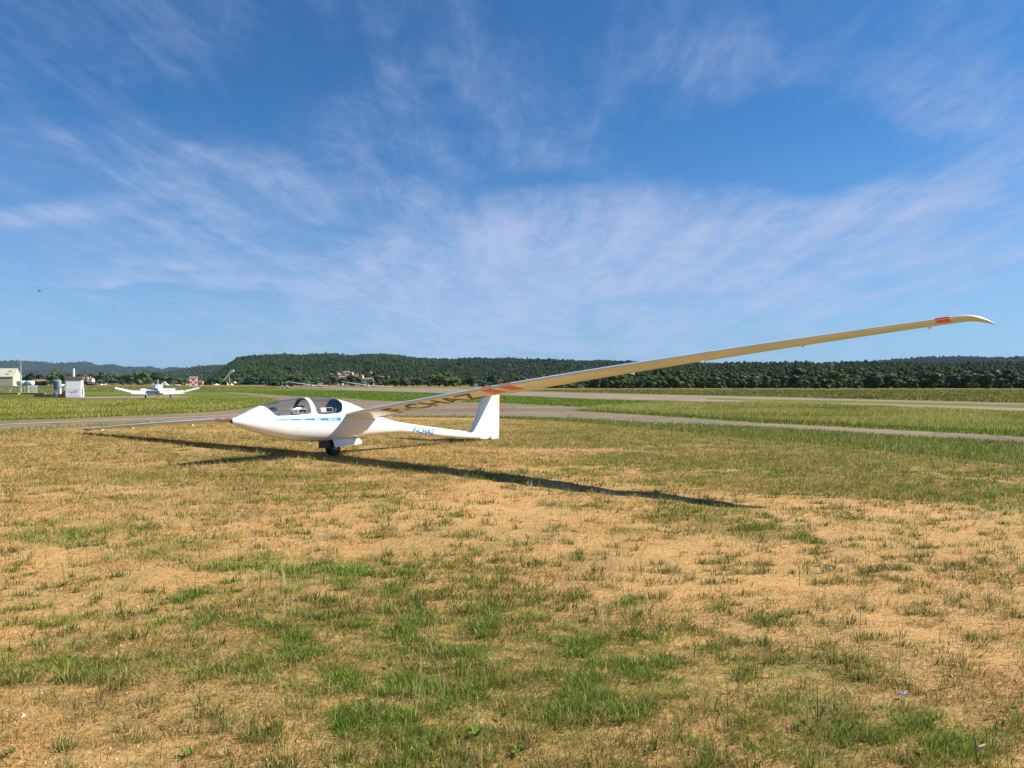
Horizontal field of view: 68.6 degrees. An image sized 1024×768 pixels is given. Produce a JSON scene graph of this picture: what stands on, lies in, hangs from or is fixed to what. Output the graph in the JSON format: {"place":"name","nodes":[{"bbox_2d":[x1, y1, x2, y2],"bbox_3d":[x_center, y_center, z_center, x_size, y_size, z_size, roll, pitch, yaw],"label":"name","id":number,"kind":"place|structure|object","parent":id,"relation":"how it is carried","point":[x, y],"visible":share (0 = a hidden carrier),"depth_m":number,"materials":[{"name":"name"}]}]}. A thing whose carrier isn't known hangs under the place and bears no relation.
{"place":"outdoors","nodes":[
{"label":"outdoors","id":0,"kind":"place"},
{"bbox_2d":[2,362,173,376],"bbox_3d":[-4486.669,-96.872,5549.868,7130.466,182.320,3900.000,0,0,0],"label":"hill","id":1,"kind":"structure","parent":0,"point":[83,364],"depth_m":5231.18,"materials":[{"name":"green plant"}]},
{"bbox_2d":[0,396,280,420],"bbox_3d":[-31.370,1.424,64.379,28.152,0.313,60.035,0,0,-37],"label":"grass","id":2,"kind":"structure","parent":0,"point":[31,408],"depth_m":50.23,"materials":[{"name":"green plant"}]},
{"bbox_2d":[189,390,653,406],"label":"grass","id":3,"kind":"structure","parent":0,"point":[397,396],"depth_m":87.70,"materials":[{"name":"green plant"}]},
{"bbox_2d":[220,356,682,384],"bbox_3d":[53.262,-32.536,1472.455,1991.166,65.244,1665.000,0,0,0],"label":"hill","id":4,"kind":"structure","parent":0,"point":[510,365],"depth_m":1016.75,"materials":[{"name":"green plant"}]},
{"bbox_2d":[0,385,1021,419],"bbox_3d":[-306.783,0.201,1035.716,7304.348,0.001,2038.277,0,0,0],"label":"airfield","id":5,"kind":"structure","parent":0,"point":[17,396],"depth_m":131.27,"materials":[{"name":"green plant"}]},
{"bbox_2d":[0,368,21,385],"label":"hangar","id":6,"kind":"structure","parent":5,"relation":"on","point":[9,376],"depth_m":388.43,"materials":[{"name":"beige metal"}]},
{"bbox_2d":[0,377,11,385],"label":"sliding door","id":7,"kind":"structure","parent":6,"relation":"in","point":[4,381],"depth_m":386.30,"materials":[{"name":"white metal"}]},
{"bbox_2d":[16,381,34,386],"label":"white trailer","id":8,"kind":"object","parent":5,"relation":"on","point":[28,383],"visible":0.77,"depth_m":303.94,"materials":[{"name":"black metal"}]},
{"bbox_2d":[34,394,52,396],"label":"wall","id":9,"kind":"structure","parent":5,"relation":"on","point":[43,395],"depth_m":91.14,"materials":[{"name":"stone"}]},
{"bbox_2d":[53,380,61,396],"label":"tank","id":10,"kind":"object","parent":5,"relation":"on","point":[57,384],"visible":0.97,"depth_m":88.18,"materials":[{"name":"silver metal"}]},
{"bbox_2d":[0,392,240,395],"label":"mown strip","id":11,"kind":"object","parent":5,"relation":"on","point":[129,393],"visible":0.68,"depth_m":118.42,"materials":[{"name":"green plant"}]},
{"bbox_2d":[34,384,293,385],"bbox_3d":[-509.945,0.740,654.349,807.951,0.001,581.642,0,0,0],"label":"straw strip","id":12,"kind":"object","parent":5,"relation":"on","point":[171,384],"visible":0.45,"depth_m":488.17,"materials":[{"name":"beige plant"}]},
{"bbox_2d":[25,372,36,380],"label":"tree","id":13,"kind":"object","parent":12,"relation":"on","point":[31,376],"visible":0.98,"depth_m":614.09,"materials":[{"name":"green plant"}]},
{"bbox_2d":[44,374,55,384],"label":"tree","id":14,"kind":"object","parent":12,"relation":"on","point":[51,377],"visible":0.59,"depth_m":573.24,"materials":[{"name":"green plant"}]},
{"bbox_2d":[54,373,71,383],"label":"tree","id":15,"kind":"object","parent":12,"relation":"on","point":[59,376],"visible":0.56,"depth_m":588.19,"materials":[{"name":"green plant"}]},
{"bbox_2d":[94,372,106,383],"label":"tree","id":16,"kind":"object","parent":12,"relation":"on","point":[101,375],"visible":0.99,"depth_m":601.89,"materials":[{"name":"green plant"}]},
{"bbox_2d":[105,373,118,384],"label":"tree","id":17,"kind":"object","parent":12,"relation":"on","point":[110,379],"visible":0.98,"depth_m":658.28,"materials":[{"name":"green plant"}]},
{"bbox_2d":[121,374,133,384],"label":"tree","id":18,"kind":"object","parent":12,"relation":"on","point":[128,378],"visible":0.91,"depth_m":614.79,"materials":[{"name":"green plant"}]},
{"bbox_2d":[132,370,152,384],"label":"tree","id":19,"kind":"object","parent":12,"relation":"on","point":[145,378],"visible":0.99,"depth_m":589.05,"materials":[{"name":"green plant"}]},
{"bbox_2d":[152,372,163,381],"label":"tree","id":20,"kind":"object","parent":12,"relation":"on","point":[158,375],"visible":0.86,"depth_m":608.62,"materials":[{"name":"green plant"}]},
{"bbox_2d":[166,377,175,384],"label":"tree","id":21,"kind":"object","parent":12,"relation":"on","point":[170,380],"visible":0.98,"depth_m":627.07,"materials":[{"name":"green plant"}]},
{"bbox_2d":[178,379,188,384],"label":"tree","id":22,"kind":"object","parent":12,"relation":"on","point":[184,381],"visible":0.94,"depth_m":605.83,"materials":[{"name":"green plant"}]},
{"bbox_2d":[249,377,259,384],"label":"tree","id":23,"kind":"object","parent":12,"relation":"on","point":[254,380],"visible":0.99,"depth_m":640.28,"materials":[{"name":"green plant"}]},
{"bbox_2d":[270,378,282,385],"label":"tree","id":24,"kind":"object","parent":12,"relation":"on","point":[277,382],"visible":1,"depth_m":484.53,"materials":[{"name":"green plant"}]},
{"bbox_2d":[283,374,298,384],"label":"tree","id":25,"kind":"object","parent":12,"relation":"on","point":[292,378],"visible":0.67,"depth_m":558.07,"materials":[{"name":"green plant"}]},
{"bbox_2d":[0,387,341,391],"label":"grass","id":26,"kind":"structure","parent":5,"relation":"on","point":[133,388],"depth_m":214.88,"materials":[{"name":"green plant"}]},
{"bbox_2d":[189,377,197,386],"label":"checkered box","id":27,"kind":"object","parent":5,"relation":"on","point":[193,381],"visible":0.88,"depth_m":288.99,"materials":[{"name":"red metal"}]},
{"bbox_2d":[280,385,1022,389],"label":"straw strip","id":28,"kind":"object","parent":5,"relation":"on","point":[459,387],"visible":0.33,"depth_m":225.06,"materials":[{"name":"plant"}]},
{"bbox_2d":[296,377,308,385],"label":"tree","id":29,"kind":"object","parent":28,"relation":"on","point":[303,380],"visible":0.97,"depth_m":475.28,"materials":[{"name":"green plant"}]},
{"bbox_2d":[339,377,348,385],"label":"tree","id":30,"kind":"object","parent":28,"relation":"on","point":[344,380],"visible":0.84,"depth_m":429.41,"materials":[{"name":"green plant"}]},
{"bbox_2d":[345,375,356,385],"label":"tree","id":31,"kind":"object","parent":28,"relation":"on","point":[352,378],"visible":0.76,"depth_m":477.26,"materials":[{"name":"green plant"}]},
{"bbox_2d":[373,375,384,385],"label":"tree","id":32,"kind":"object","parent":28,"relation":"on","point":[377,378],"visible":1,"depth_m":397.10,"materials":[{"name":"green plant"}]},
{"bbox_2d":[389,379,399,385],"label":"tree","id":33,"kind":"object","parent":28,"relation":"on","point":[395,382],"visible":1,"depth_m":373.60,"materials":[{"name":"green plant"}]},
{"bbox_2d":[398,378,410,385],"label":"tree","id":34,"kind":"object","parent":28,"relation":"on","point":[405,382],"visible":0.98,"depth_m":373.15,"materials":[{"name":"green plant"}]},
{"bbox_2d":[410,377,421,385],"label":"tree","id":35,"kind":"object","parent":28,"relation":"on","point":[416,380],"visible":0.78,"depth_m":429.10,"materials":[{"name":"green plant"}]},
{"bbox_2d":[426,372,462,385],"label":"tree","id":36,"kind":"object","parent":28,"relation":"on","point":[439,377],"visible":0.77,"depth_m":361.96,"materials":[{"name":"green plant"}]},
{"bbox_2d":[450,378,460,386],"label":"tree","id":37,"kind":"object","parent":28,"relation":"on","point":[456,382],"visible":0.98,"depth_m":347.37,"materials":[{"name":"green plant"}]},
{"bbox_2d":[463,376,477,386],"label":"tree","id":38,"kind":"object","parent":28,"relation":"on","point":[471,380],"visible":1,"depth_m":333.97,"materials":[{"name":"green plant"}]},
{"bbox_2d":[487,374,497,384],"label":"tree","id":39,"kind":"object","parent":28,"relation":"on","point":[493,378],"visible":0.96,"depth_m":356.85,"materials":[{"name":"green plant"}]},
{"bbox_2d":[512,376,527,380],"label":"tree","id":40,"kind":"object","parent":28,"relation":"on","point":[519,378],"visible":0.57,"depth_m":310.75,"materials":[{"name":"green plant"}]},
{"bbox_2d":[613,380,627,388],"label":"tree","id":41,"kind":"object","parent":28,"relation":"on","point":[618,383],"visible":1,"depth_m":224.75,"materials":[{"name":"green plant"}]},
{"bbox_2d":[657,380,669,388],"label":"tree","id":42,"kind":"object","parent":28,"relation":"on","point":[663,384],"visible":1,"depth_m":222.91,"materials":[{"name":"green plant"}]},
{"bbox_2d":[666,376,683,388],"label":"tree","id":43,"kind":"object","parent":28,"relation":"on","point":[675,381],"visible":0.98,"depth_m":223.52,"materials":[{"name":"green plant"}]},
{"bbox_2d":[703,376,721,387],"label":"tree","id":44,"kind":"object","parent":28,"relation":"on","point":[711,382],"visible":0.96,"depth_m":231.43,"materials":[{"name":"green plant"}]},
{"bbox_2d":[728,378,739,387],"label":"tree","id":45,"kind":"object","parent":28,"relation":"on","point":[732,383],"visible":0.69,"depth_m":231.26,"materials":[{"name":"green plant"}]},
{"bbox_2d":[726,374,747,385],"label":"tree","id":46,"kind":"object","parent":28,"relation":"on","point":[740,376],"visible":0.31,"depth_m":247.04,"materials":[{"name":"green plant"}]},
{"bbox_2d":[735,378,746,387],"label":"tree","id":47,"kind":"object","parent":28,"relation":"on","point":[742,383],"visible":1,"depth_m":225.70,"materials":[{"name":"green plant"}]},
{"bbox_2d":[747,373,762,388],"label":"tree","id":48,"kind":"object","parent":28,"relation":"on","point":[754,379],"visible":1,"depth_m":222.26,"materials":[{"name":"green plant"}]},
{"bbox_2d":[760,374,769,382],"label":"tree","id":49,"kind":"object","parent":28,"relation":"on","point":[764,377],"visible":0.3,"depth_m":250.88,"materials":[{"name":"green plant"}]},
{"bbox_2d":[769,379,780,388],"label":"tree","id":50,"kind":"object","parent":28,"relation":"on","point":[773,384],"visible":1,"depth_m":222.85,"materials":[{"name":"green plant"}]},
{"bbox_2d":[780,377,788,387],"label":"tree","id":51,"kind":"object","parent":28,"relation":"on","point":[783,381],"visible":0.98,"depth_m":225.35,"materials":[{"name":"green plant"}]},
{"bbox_2d":[787,367,807,385],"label":"tree","id":52,"kind":"object","parent":28,"relation":"on","point":[796,374],"visible":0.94,"depth_m":243.35,"materials":[{"name":"green plant"}]},
{"bbox_2d":[800,380,809,388],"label":"tree","id":53,"kind":"object","parent":28,"relation":"on","point":[806,382],"visible":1,"depth_m":219.79,"materials":[{"name":"green plant"}]},
{"bbox_2d":[802,375,821,387],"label":"tree","id":54,"kind":"object","parent":28,"relation":"on","point":[812,380],"visible":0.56,"depth_m":237.99,"materials":[{"name":"green plant"}]},
{"bbox_2d":[810,382,821,388],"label":"tree","id":55,"kind":"object","parent":28,"relation":"on","point":[816,386],"visible":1,"depth_m":216.30,"materials":[{"name":"green plant"}]},
{"bbox_2d":[820,378,835,388],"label":"tree","id":56,"kind":"object","parent":28,"relation":"on","point":[826,384],"visible":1,"depth_m":216.51,"materials":[{"name":"green plant"}]},
{"bbox_2d":[817,370,848,387],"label":"tree","id":57,"kind":"object","parent":28,"relation":"on","point":[838,376],"visible":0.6,"depth_m":237.74,"materials":[{"name":"green plant"}]},
{"bbox_2d":[831,381,843,388],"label":"tree","id":58,"kind":"object","parent":28,"relation":"on","point":[838,384],"visible":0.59,"depth_m":222.25,"materials":[{"name":"green plant"}]},
{"bbox_2d":[853,381,863,388],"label":"tree","id":59,"kind":"object","parent":28,"relation":"on","point":[857,385],"visible":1,"depth_m":217.92,"materials":[{"name":"green plant"}]},
{"bbox_2d":[857,371,889,387],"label":"tree","id":60,"kind":"object","parent":28,"relation":"on","point":[866,383],"visible":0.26,"depth_m":239.51,"materials":[{"name":"green plant"}]},
{"bbox_2d":[867,372,885,388],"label":"tree","id":61,"kind":"object","parent":28,"relation":"on","point":[875,381],"visible":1,"depth_m":222.48,"materials":[{"name":"green plant"}]},
{"bbox_2d":[881,373,898,387],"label":"tree","id":62,"kind":"object","parent":28,"relation":"on","point":[889,377],"visible":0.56,"depth_m":237.71,"materials":[{"name":"green plant"}]},
{"bbox_2d":[887,379,898,387],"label":"tree","id":63,"kind":"object","parent":28,"relation":"on","point":[892,382],"visible":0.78,"depth_m":225.98,"materials":[{"name":"green plant"}]},
{"bbox_2d":[893,381,907,388],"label":"tree","id":64,"kind":"object","parent":28,"relation":"on","point":[900,384],"visible":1,"depth_m":222.75,"materials":[{"name":"green plant"}]},
{"bbox_2d":[903,379,919,388],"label":"tree","id":65,"kind":"object","parent":28,"relation":"on","point":[911,385],"visible":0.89,"depth_m":222.68,"materials":[{"name":"green plant"}]},
{"bbox_2d":[914,371,945,387],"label":"tree","id":66,"kind":"object","parent":28,"relation":"on","point":[923,379],"visible":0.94,"depth_m":224.56,"materials":[{"name":"green plant"}]},
{"bbox_2d":[952,375,961,387],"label":"tree","id":67,"kind":"object","parent":28,"relation":"on","point":[957,382],"visible":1,"depth_m":226.21,"materials":[{"name":"green plant"}]},
{"bbox_2d":[960,375,975,387],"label":"tree","id":68,"kind":"object","parent":28,"relation":"on","point":[966,379],"visible":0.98,"depth_m":226.05,"materials":[{"name":"green plant"}]},
{"bbox_2d":[973,373,996,388],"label":"tree","id":69,"kind":"object","parent":28,"relation":"on","point":[987,380],"visible":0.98,"depth_m":216.99,"materials":[{"name":"green plant"}]},
{"bbox_2d":[996,378,1010,388],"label":"tree","id":70,"kind":"object","parent":28,"relation":"on","point":[1004,382],"visible":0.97,"depth_m":221.24,"materials":[{"name":"green plant"}]},
{"bbox_2d":[1012,378,1023,388],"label":"tree","id":71,"kind":"object","parent":28,"relation":"on","point":[1019,384],"visible":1,"depth_m":217.70,"materials":[{"name":"green plant"}]},
{"bbox_2d":[528,391,1023,403],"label":"rank grass edge","id":72,"kind":"object","parent":5,"relation":"on","point":[787,397],"visible":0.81,"depth_m":85.38,"materials":[{"name":"green plant"}]},
{"bbox_2d":[534,389,1023,402],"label":"grass","id":73,"kind":"structure","parent":5,"relation":"on","point":[992,395],"depth_m":115.34,"materials":[{"name":"green plant"}]},
{"bbox_2d":[572,400,1023,436],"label":"tall grass strip","id":74,"kind":"object","parent":5,"relation":"on","point":[816,425],"depth_m":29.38,"materials":[{"name":"green plant"}]},
{"bbox_2d":[945,370,976,387],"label":"tree","id":75,"kind":"object","parent":5,"relation":"on","point":[955,373],"visible":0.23,"depth_m":244.26,"materials":[{"name":"green plant"}]},
{"bbox_2d":[961,372,979,387],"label":"tree","id":76,"kind":"object","parent":5,"relation":"on","point":[975,375],"visible":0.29,"depth_m":237.74,"materials":[{"name":"green plant"}]},
{"bbox_2d":[976,368,1001,387],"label":"tree","id":77,"kind":"object","parent":5,"relation":"on","point":[994,371],"visible":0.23,"depth_m":243.48,"materials":[{"name":"green plant"}]},
{"bbox_2d":[995,370,1020,387],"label":"tree","id":78,"kind":"object","parent":5,"relation":"on","point":[1009,375],"visible":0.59,"depth_m":235.85,"materials":[{"name":"green plant"}]},
{"bbox_2d":[0,383,1023,767],"bbox_3d":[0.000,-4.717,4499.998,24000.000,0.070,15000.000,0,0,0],"label":"ground","id":79,"kind":"structure","parent":0,"point":[666,551],"depth_m":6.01,"materials":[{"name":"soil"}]},
{"bbox_2d":[67,395,188,398],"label":"taxiway","id":80,"kind":"structure","parent":79,"relation":"on","point":[115,397],"depth_m":85.59,"materials":[{"name":"grey asphalt"}]},
{"bbox_2d":[64,369,84,396],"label":"fuel cabinet","id":81,"kind":"object","parent":80,"relation":"on","point":[74,388],"visible":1,"depth_m":85.64,"materials":[{"name":"white metal"}]},
{"bbox_2d":[115,384,199,397],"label":"tow plane","id":82,"kind":"object","parent":80,"relation":"on","point":[158,389],"visible":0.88,"depth_m":80.65,"materials":[{"name":"white metal"}]},
{"bbox_2d":[183,746,197,755],"bbox_3d":[-1.444,1.643,3.360,0.059,0.028,0.082,0,0,32],"label":"weed","id":83,"kind":"object","parent":79,"relation":"on","point":[188,751],"visible":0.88,"depth_m":3.36,"materials":[{"name":"green plant"}]},
{"bbox_2d":[466,725,482,735],"bbox_3d":[-0.175,1.641,3.545,0.080,0.039,0.097,0,0,-14],"label":"weed","id":84,"kind":"object","parent":79,"relation":"on","point":[475,731],"visible":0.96,"depth_m":3.56,"materials":[{"name":"green plant"}]},
{"bbox_2d":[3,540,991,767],"bbox_3d":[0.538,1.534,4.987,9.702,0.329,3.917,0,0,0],"label":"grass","id":85,"kind":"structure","parent":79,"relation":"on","point":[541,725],"depth_m":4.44,"materials":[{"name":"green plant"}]},
{"bbox_2d":[0,414,1023,465],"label":"grass","id":86,"kind":"structure","parent":79,"relation":"on","point":[908,438],"depth_m":22.75,"materials":[{"name":"green plant"}]},
{"bbox_2d":[0,390,1023,441],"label":"taxiway","id":87,"kind":"structure","parent":79,"relation":"on","point":[284,407],"depth_m":38.28,"materials":[{"name":"grey asphalt"}]},
{"bbox_2d":[12,415,223,423],"bbox_3d":[-19.255,1.612,31.759,0.694,0.001,18.204,0,0,34],"label":"taxiway line","id":88,"kind":"object","parent":87,"relation":"on","point":[104,420],"visible":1,"depth_m":33.09,"materials":[{"name":"paint"}]},
{"bbox_2d":[1,472,1023,767],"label":"pebbles","id":89,"kind":"object","parent":79,"relation":"on","point":[501,630],"visible":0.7,"depth_m":5.17,"materials":[{"name":"grey stone"}]},
{"bbox_2d":[511,744,527,752],"bbox_3d":[0.042,1.636,3.365,0.075,0.027,0.078,0,0,18],"label":"weed","id":90,"kind":"object","parent":79,"relation":"on","point":[516,746],"visible":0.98,"depth_m":3.37,"materials":[{"name":"green plant"}]},
{"bbox_2d":[82,315,994,455],"bbox_3d":[-2.996,0.889,18.874,25.800,1.539,9.253,-6,-3,35],"label":"glider","id":91,"kind":"object","parent":79,"relation":"on","point":[334,426],"visible":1,"depth_m":16.02,"materials":[{"name":"white plastic"}]},
{"bbox_2d":[333,438,360,446],"bbox_3d":[-3.807,1.347,17.367,0.060,0.180,0.839,-6,-3,35],"label":"gear door","id":92,"kind":"structure","parent":91,"relation":"in","point":[351,441],"depth_m":17.32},
{"bbox_2d":[285,387,1023,410],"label":"runway","id":93,"kind":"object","parent":79,"relation":"on","point":[614,396],"visible":0.66,"depth_m":85.59,"materials":[{"name":"grey asphalt"}]},
{"bbox_2d":[348,390,656,400],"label":"rank grass edge","id":94,"kind":"object","parent":93,"relation":"on","point":[535,396],"visible":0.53,"depth_m":91.68,"materials":[{"name":"green plant"}]},
{"bbox_2d":[706,398,1023,407],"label":"grass strip","id":95,"kind":"object","parent":93,"relation":"on","point":[930,403],"depth_m":63.49,"materials":[{"name":"green plant"}]},
{"bbox_2d":[973,743,985,751],"bbox_3d":[2.100,1.633,3.374,0.071,0.042,0.040,0,0,0],"label":"dry leaf","id":96,"kind":"object","parent":79,"relation":"on","point":[983,746],"visible":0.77,"depth_m":3.36,"materials":[{"name":"beige plant"}]},
{"bbox_2d":[0,0,1023,368],"label":"sky","id":97,"kind":"structure","parent":0,"point":[184,183],"materials":[{"name":"blue"}]},
{"bbox_2d":[577,410,1023,436],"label":"grass","id":98,"kind":"structure","parent":0,"point":[933,429],"depth_m":28.80,"materials":[{"name":"green plant"}]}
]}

